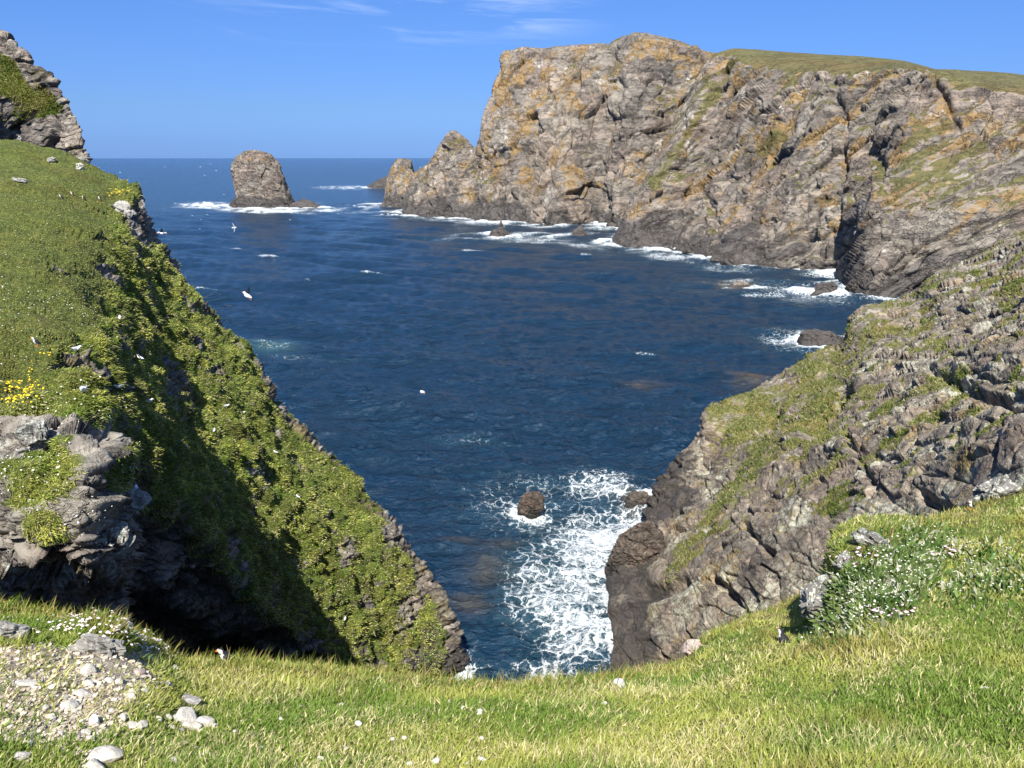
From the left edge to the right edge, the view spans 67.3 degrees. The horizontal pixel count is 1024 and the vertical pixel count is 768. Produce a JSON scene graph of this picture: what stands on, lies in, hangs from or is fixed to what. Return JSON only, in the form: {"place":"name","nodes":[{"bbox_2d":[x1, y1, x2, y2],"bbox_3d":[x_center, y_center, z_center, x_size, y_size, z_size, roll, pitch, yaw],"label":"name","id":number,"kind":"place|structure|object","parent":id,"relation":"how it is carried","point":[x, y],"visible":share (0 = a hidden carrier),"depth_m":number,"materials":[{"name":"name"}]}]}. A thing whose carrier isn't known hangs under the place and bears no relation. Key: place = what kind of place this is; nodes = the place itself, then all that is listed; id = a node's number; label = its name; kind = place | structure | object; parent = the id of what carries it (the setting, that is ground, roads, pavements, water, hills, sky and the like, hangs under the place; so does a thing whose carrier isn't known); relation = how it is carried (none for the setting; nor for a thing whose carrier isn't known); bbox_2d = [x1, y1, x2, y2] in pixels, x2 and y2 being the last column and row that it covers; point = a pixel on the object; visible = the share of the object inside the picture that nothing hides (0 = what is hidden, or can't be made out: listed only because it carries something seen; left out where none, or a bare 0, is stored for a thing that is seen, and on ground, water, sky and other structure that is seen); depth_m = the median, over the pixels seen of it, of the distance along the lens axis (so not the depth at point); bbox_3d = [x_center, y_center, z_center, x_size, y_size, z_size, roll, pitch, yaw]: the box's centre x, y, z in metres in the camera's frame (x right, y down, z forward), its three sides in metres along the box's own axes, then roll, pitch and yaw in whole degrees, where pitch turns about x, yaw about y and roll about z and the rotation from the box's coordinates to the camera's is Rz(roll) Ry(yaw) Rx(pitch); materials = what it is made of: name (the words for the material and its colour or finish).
{"place":"outdoors","nodes":[
{"label":"outdoors","id":0,"kind":"place"},
{"bbox_2d":[0,29,92,163],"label":"distant headland","id":1,"kind":"structure","parent":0,"point":[62,131],"depth_m":92.50,"materials":[{"name":"grey stone"}]},
{"bbox_2d":[0,53,64,123],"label":"grass","id":2,"kind":"structure","parent":1,"relation":"on","point":[39,98],"depth_m":92.49,"materials":[{"name":"green plant"}]},
{"bbox_2d":[0,139,470,676],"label":"grassy headland","id":3,"kind":"structure","parent":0,"point":[164,583],"depth_m":41.95,"materials":[{"name":"green plant"}]},
{"bbox_2d":[12,177,28,182],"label":"rock","id":4,"kind":"object","parent":3,"relation":"on","point":[22,180],"visible":1,"depth_m":49.02,"materials":[{"name":"stone"}]},
{"bbox_2d":[12,446,33,458],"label":"rock","id":5,"kind":"object","parent":3,"relation":"on","point":[18,453],"visible":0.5,"depth_m":16.86,"materials":[{"name":"grey stone"}]},
{"bbox_2d":[1,346,53,407],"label":"wildflowers","id":6,"kind":"object","parent":3,"relation":"on","point":[14,397],"visible":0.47,"depth_m":19.18,"materials":[{"name":"yellow plant"}]},
{"bbox_2d":[14,419,47,448],"bbox_3d":[-10.612,1.165,17.072,0.625,0.785,0.398,-13,19,-18],"label":"rock","id":7,"kind":"object","parent":3,"relation":"on","point":[32,433],"visible":0.98,"depth_m":16.96,"materials":[{"name":"stone"}]},
{"bbox_2d":[30,337,40,346],"bbox_3d":[-14.051,-1.253,22.697,0.259,0.287,0.151,-6,18,-19],"label":"puffin","id":8,"kind":"object","parent":3,"relation":"on","point":[36,341],"visible":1,"depth_m":22.65},
{"bbox_2d":[47,156,55,163],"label":"rock","id":9,"kind":"object","parent":3,"relation":"on","point":[51,160],"visible":1,"depth_m":61.77,"materials":[{"name":"stone"}]},
{"bbox_2d":[47,426,61,445],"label":"rock","id":10,"kind":"object","parent":3,"relation":"on","point":[51,433],"visible":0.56,"depth_m":17.38,"materials":[{"name":"stone"}]},
{"bbox_2d":[1,388,140,553],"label":"wildflowers","id":11,"kind":"object","parent":3,"relation":"on","point":[57,467],"visible":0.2,"depth_m":16.29,"materials":[{"name":"white plant"}]},
{"bbox_2d":[71,345,82,350],"bbox_3d":[-14.172,-1.151,24.898,0.492,0.172,0.180,-9,19,-27],"label":"fulmar","id":12,"kind":"object","parent":3,"relation":"on","point":[75,348],"visible":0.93,"depth_m":24.88,"materials":[{"name":"white"}]},
{"bbox_2d":[76,163,83,169],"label":"rock","id":13,"kind":"object","parent":3,"relation":"on","point":[79,166],"visible":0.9,"depth_m":61.27,"materials":[{"name":"stone"}]},
{"bbox_2d":[79,385,87,391],"bbox_3d":[-10.504,0.099,18.843,0.180,0.172,0.492,-6,18,-20],"label":"fulmar","id":14,"kind":"object","parent":3,"relation":"on","point":[82,388],"visible":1,"depth_m":18.76,"materials":[{"name":"white"}]},
{"bbox_2d":[97,521,135,553],"bbox_3d":[-8.992,3.421,17.096,1.088,0.802,0.976,-1,-12,37],"label":"rock","id":15,"kind":"object","parent":3,"relation":"on","point":[118,536],"visible":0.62,"depth_m":16.90,"materials":[{"name":"stone"}]},
{"bbox_2d":[110,200,135,218],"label":"rock","id":16,"kind":"object","parent":3,"relation":"on","point":[123,207],"visible":0.98,"depth_m":53.20,"materials":[{"name":"stone"}]},
{"bbox_2d":[129,488,151,510],"bbox_3d":[-9.964,3.111,20.568,0.562,0.600,0.351,28,-41,-30],"label":"rock","id":17,"kind":"object","parent":3,"relation":"on","point":[141,499],"visible":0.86,"depth_m":20.50,"materials":[{"name":"grey stone"}]},
{"bbox_2d":[139,200,146,211],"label":"rock","id":18,"kind":"object","parent":3,"relation":"on","point":[142,204],"visible":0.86,"depth_m":59.23,"materials":[{"name":"stone"}]},
{"bbox_2d":[0,195,397,659],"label":"wildflowers","id":19,"kind":"object","parent":3,"relation":"on","point":[145,417],"visible":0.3,"depth_m":30.07,"materials":[{"name":"plant"}]},
{"bbox_2d":[242,286,253,300],"bbox_3d":[-7.638,-2.576,22.212,0.436,0.648,0.181,30,55,21],"label":"seagull","id":20,"kind":"object","parent":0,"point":[247,294],"visible":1,"depth_m":22.13,"materials":[{"name":"white"}]},
{"bbox_2d":[90,158,899,683],"bbox_3d":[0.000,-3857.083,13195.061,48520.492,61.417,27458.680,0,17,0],"label":"sea","id":21,"kind":"structure","parent":0,"point":[580,382],"depth_m":161.98,"materials":[{"name":"liquid"}]},
{"bbox_2d":[229,150,294,207],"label":"sea stack","id":22,"kind":"object","parent":21,"relation":"in","point":[258,177],"visible":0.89,"depth_m":605.69,"materials":[{"name":"grey stone"}]},
{"bbox_2d":[289,199,320,207],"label":"skerry","id":23,"kind":"structure","parent":21,"relation":"in","point":[301,203],"depth_m":606.60,"materials":[{"name":"grey stone"}]},
{"bbox_2d":[367,171,415,187],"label":"skerry","id":24,"kind":"structure","parent":21,"relation":"in","point":[380,183],"depth_m":973.22,"materials":[{"name":"grey stone"}]},
{"bbox_2d":[381,158,425,207],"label":"cliff pinnacle","id":25,"kind":"object","parent":21,"relation":"in","point":[402,176],"visible":0.52,"depth_m":618.61,"materials":[{"name":"grey stone"}]},
{"bbox_2d":[402,130,525,221],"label":"cliff promontory","id":26,"kind":"structure","parent":21,"relation":"in","point":[452,179],"depth_m":517.17,"materials":[{"name":"grey stone"}]},
{"bbox_2d":[489,227,511,236],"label":"sea rock","id":27,"kind":"object","parent":21,"relation":"in","point":[499,231],"visible":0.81,"depth_m":391.59,"materials":[{"name":"grey stone"}]},
{"bbox_2d":[517,491,544,518],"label":"sea rock","id":28,"kind":"object","parent":21,"relation":"in","point":[531,505],"visible":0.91,"depth_m":88.29,"materials":[{"name":"brown stone"}]},
{"bbox_2d":[571,226,586,235],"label":"sea rock","id":29,"kind":"object","parent":21,"relation":"in","point":[578,231],"visible":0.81,"depth_m":398.50,"materials":[{"name":"grey stone"}]},
{"bbox_2d":[604,520,665,578],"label":"sea rock","id":30,"kind":"object","parent":21,"relation":"in","point":[640,543],"visible":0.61,"depth_m":73.27,"materials":[{"name":"brown stone"}]},
{"bbox_2d":[624,491,649,508],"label":"sea rock","id":31,"kind":"object","parent":21,"relation":"in","point":[634,499],"visible":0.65,"depth_m":90.92,"materials":[{"name":"stone"}]},
{"bbox_2d":[727,281,751,287],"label":"sea rock","id":32,"kind":"object","parent":21,"relation":"in","point":[739,284],"visible":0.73,"depth_m":241.85,"materials":[{"name":"stone"}]},
{"bbox_2d":[797,329,843,345],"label":"sea rock","id":33,"kind":"object","parent":21,"relation":"in","point":[815,337],"visible":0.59,"depth_m":168.09,"materials":[{"name":"grey stone"}]},
{"bbox_2d":[810,281,837,295],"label":"sea rock","id":34,"kind":"object","parent":21,"relation":"in","point":[824,287],"visible":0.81,"depth_m":227.71,"materials":[{"name":"grey stone"}]},
{"bbox_2d":[0,481,1023,767],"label":"foreground slope","id":35,"kind":"structure","parent":0,"point":[98,659],"depth_m":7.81,"materials":[{"name":"green plant"}]},
{"bbox_2d":[0,620,30,638],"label":"rock","id":36,"kind":"object","parent":35,"relation":"on","point":[8,629],"visible":0.89,"depth_m":8.24,"materials":[{"name":"stone"}]},
{"bbox_2d":[14,751,30,760],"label":"stone","id":37,"kind":"object","parent":35,"relation":"on","point":[24,755],"visible":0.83,"depth_m":5.43,"materials":[{"name":"white stone"}]},
{"bbox_2d":[15,679,37,685],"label":"stone","id":38,"kind":"object","parent":35,"relation":"on","point":[26,682],"visible":0.99,"depth_m":6.72,"materials":[{"name":"grey stone"}]},
{"bbox_2d":[41,704,49,709],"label":"stone","id":39,"kind":"object","parent":35,"relation":"on","point":[44,707],"visible":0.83,"depth_m":6.38,"materials":[{"name":"white stone"}]},
{"bbox_2d":[49,715,56,720],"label":"stone","id":40,"kind":"object","parent":35,"relation":"on","point":[53,718],"visible":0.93,"depth_m":6.24,"materials":[{"name":"white stone"}]},
{"bbox_2d":[60,698,78,711],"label":"stone","id":41,"kind":"object","parent":35,"relation":"on","point":[69,705],"visible":0.95,"depth_m":6.50,"materials":[{"name":"white stone"}]},
{"bbox_2d":[72,688,92,697],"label":"stone","id":42,"kind":"object","parent":35,"relation":"on","point":[85,693],"visible":0.91,"depth_m":6.77,"materials":[{"name":"white stone"}]},
{"bbox_2d":[81,729,90,733],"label":"stone","id":43,"kind":"object","parent":35,"relation":"on","point":[86,731],"visible":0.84,"depth_m":6.13,"materials":[{"name":"white stone"}]},
{"bbox_2d":[82,679,93,685],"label":"stone","id":44,"kind":"object","parent":35,"relation":"on","point":[88,682],"visible":0.95,"depth_m":6.99,"materials":[{"name":"grey stone"}]},
{"bbox_2d":[80,663,96,674],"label":"stone","id":45,"kind":"object","parent":35,"relation":"on","point":[89,668],"visible":0.88,"depth_m":7.41,"materials":[{"name":"grey stone"}]},
{"bbox_2d":[88,714,99,723],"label":"stone","id":46,"kind":"object","parent":35,"relation":"on","point":[93,718],"visible":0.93,"depth_m":6.37,"materials":[{"name":"white stone"}]},
{"bbox_2d":[85,758,104,767],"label":"stone","id":47,"kind":"object","parent":35,"relation":"on","point":[94,763],"visible":0.99,"depth_m":5.42,"materials":[{"name":"white stone"}]},
{"bbox_2d":[67,633,125,656],"bbox_3d":[-4.438,2.809,8.250,0.545,0.226,0.412,17,-6,-39],"label":"rock","id":48,"kind":"object","parent":35,"relation":"on","point":[96,644],"visible":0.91,"depth_m":8.16,"materials":[{"name":"stone"}]},
{"bbox_2d":[32,607,169,650],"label":"wildflowers","id":49,"kind":"object","parent":35,"relation":"on","point":[94,627],"visible":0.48,"depth_m":8.79,"materials":[{"name":"white plant"}]},
{"bbox_2d":[86,745,123,762],"bbox_3d":[-2.966,2.715,5.629,0.235,0.114,0.220,10,-8,-12],"label":"stone","id":50,"kind":"object","parent":35,"relation":"on","point":[106,754],"visible":0.92,"depth_m":5.58,"materials":[{"name":"white stone"}]},
{"bbox_2d":[104,677,113,682],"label":"stone","id":51,"kind":"object","parent":35,"relation":"on","point":[110,679],"visible":0.84,"depth_m":7.32,"materials":[{"name":"grey stone"}]},
{"bbox_2d":[114,677,123,683],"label":"stone","id":52,"kind":"object","parent":35,"relation":"on","point":[118,680],"visible":0.8,"depth_m":7.37,"materials":[{"name":"grey stone"}]},
{"bbox_2d":[119,713,127,720],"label":"stone","id":53,"kind":"object","parent":35,"relation":"on","point":[123,716],"visible":1,"depth_m":6.54,"materials":[{"name":"white stone"}]},
{"bbox_2d":[0,616,251,767],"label":"gravel","id":54,"kind":"structure","parent":35,"relation":"on","point":[74,717],"depth_m":6.69,"materials":[{"name":"grey gravel"}]},
{"bbox_2d":[127,692,135,697],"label":"stone","id":55,"kind":"object","parent":35,"relation":"on","point":[130,694],"visible":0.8,"depth_m":6.96,"materials":[{"name":"white stone"}]},
{"bbox_2d":[128,721,136,728],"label":"stone","id":56,"kind":"object","parent":35,"relation":"on","point":[132,724],"visible":0.95,"depth_m":6.48,"materials":[{"name":"white stone"}]},
{"bbox_2d":[134,668,146,674],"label":"stone","id":57,"kind":"object","parent":35,"relation":"on","point":[140,671],"visible":0.94,"depth_m":7.83,"materials":[{"name":"grey stone"}]},
{"bbox_2d":[136,720,147,729],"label":"stone","id":58,"kind":"object","parent":35,"relation":"on","point":[143,724],"visible":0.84,"depth_m":6.51,"materials":[{"name":"white stone"}]},
{"bbox_2d":[181,720,188,727],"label":"stone","id":59,"kind":"object","parent":35,"relation":"on","point":[185,723],"visible":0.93,"depth_m":6.87,"materials":[{"name":"white stone"}]},
{"bbox_2d":[176,707,197,721],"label":"stone","id":60,"kind":"object","parent":35,"relation":"on","point":[188,714],"visible":0.73,"depth_m":7.05,"materials":[{"name":"white stone"}]},
{"bbox_2d":[182,693,201,704],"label":"stone","id":61,"kind":"object","parent":35,"relation":"on","point":[191,699],"visible":0.97,"depth_m":7.78,"materials":[{"name":"grey stone"}]},
{"bbox_2d":[187,721,201,729],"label":"stone","id":62,"kind":"object","parent":35,"relation":"on","point":[195,725],"visible":0.92,"depth_m":6.88,"materials":[{"name":"white stone"}]},
{"bbox_2d":[196,716,215,726],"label":"stone","id":63,"kind":"object","parent":35,"relation":"on","point":[204,720],"visible":0.72,"depth_m":7.00,"materials":[{"name":"white stone"}]},
{"bbox_2d":[215,648,234,660],"bbox_3d":[-4.053,3.848,10.876,0.259,0.287,0.151,-6,18,-19],"label":"puffin","id":64,"kind":"object","parent":35,"relation":"on","point":[225,653],"visible":0.66,"depth_m":10.82},
{"bbox_2d":[355,720,361,725],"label":"stone","id":65,"kind":"object","parent":35,"relation":"on","point":[358,722],"visible":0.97,"depth_m":7.15,"materials":[{"name":"white stone"}]},
{"bbox_2d":[431,757,439,763],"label":"stone","id":66,"kind":"object","parent":35,"relation":"on","point":[434,760],"visible":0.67,"depth_m":6.12,"materials":[{"name":"white stone"}]},
{"bbox_2d":[612,678,624,687],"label":"stone","id":67,"kind":"object","parent":35,"relation":"on","point":[620,680],"visible":0.58,"depth_m":9.32,"materials":[{"name":"grey stone"}]},
{"bbox_2d":[681,639,702,656],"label":"rock","id":68,"kind":"object","parent":35,"relation":"on","point":[687,645],"visible":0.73,"depth_m":13.12,"materials":[{"name":"beige stone"}]},
{"bbox_2d":[777,628,790,644],"bbox_3d":[3.887,3.658,11.024,0.151,0.287,0.259,-9,19,-29],"label":"puffin","id":69,"kind":"object","parent":35,"relation":"on","point":[782,636],"visible":0.59,"depth_m":11.00},
{"bbox_2d":[799,574,830,619],"bbox_3d":[4.506,3.168,11.354,0.466,0.678,0.708,20,64,17],"label":"rock","id":70,"kind":"object","parent":35,"relation":"on","point":[811,596],"visible":0.69,"depth_m":11.24,"materials":[{"name":"stone"}]},
{"bbox_2d":[833,550,852,570],"bbox_3d":[4.790,2.548,11.116,0.188,0.301,0.321,40,-2,0],"label":"rock","id":71,"kind":"object","parent":35,"relation":"on","point":[842,556],"visible":0.88,"depth_m":11.07,"materials":[{"name":"stone"}]},
{"bbox_2d":[850,527,890,549],"bbox_3d":[5.346,2.332,11.414,0.666,0.298,0.556,4,20,-46],"label":"rock","id":72,"kind":"object","parent":35,"relation":"on","point":[862,535],"visible":0.72,"depth_m":11.32,"materials":[{"name":"stone"}]},
{"bbox_2d":[885,575,900,585],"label":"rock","id":73,"kind":"object","parent":35,"relation":"on","point":[893,583],"visible":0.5,"depth_m":10.33,"materials":[{"name":"stone"}]},
{"bbox_2d":[783,511,1023,660],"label":"sea campion","id":74,"kind":"object","parent":35,"relation":"on","point":[880,571],"visible":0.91,"depth_m":10.65,"materials":[{"name":"green plant"}]},
{"bbox_2d":[823,537,960,615],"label":"wildflowers","id":75,"kind":"object","parent":74,"relation":"on","point":[912,610],"visible":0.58,"depth_m":10.97,"materials":[{"name":"white plant"}]},
{"bbox_2d":[796,518,1021,637],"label":"wildflowers","id":76,"kind":"object","parent":74,"relation":"attached to","point":[893,580],"visible":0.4,"depth_m":10.53,"materials":[{"name":"white plant"}]},
{"bbox_2d":[968,500,974,509],"bbox_3d":[13.139,3.458,22.020,0.259,0.287,0.151,-6,18,-19],"label":"puffin","id":77,"kind":"object","parent":35,"relation":"on","point":[971,504],"visible":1,"depth_m":21.97},
{"bbox_2d":[966,474,1022,502],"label":"rock","id":78,"kind":"object","parent":35,"relation":"on","point":[1000,486],"visible":0.74,"depth_m":23.77,"materials":[{"name":"stone"}]},
{"bbox_2d":[0,0,1023,157],"label":"sky","id":79,"kind":"structure","parent":0,"point":[139,78],"materials":[{"name":"blue"}]},
{"bbox_2d":[473,32,714,226],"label":"cliff","id":80,"kind":"structure","parent":0,"point":[574,134],"depth_m":485.30,"materials":[{"name":"grey stone"}]},
{"bbox_2d":[605,231,1023,673],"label":"rocky headland","id":81,"kind":"structure","parent":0,"point":[762,549],"depth_m":62.83,"materials":[{"name":"grey stone"}]},
{"bbox_2d":[664,228,1023,589],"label":"grass","id":82,"kind":"structure","parent":81,"relation":"on","point":[933,382],"depth_m":77.24,"materials":[{"name":"green plant"}]},
{"bbox_2d":[611,48,1023,298],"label":"sea cliff","id":83,"kind":"structure","parent":0,"point":[884,177],"depth_m":287.55,"materials":[{"name":"grey stone"}]}
]}

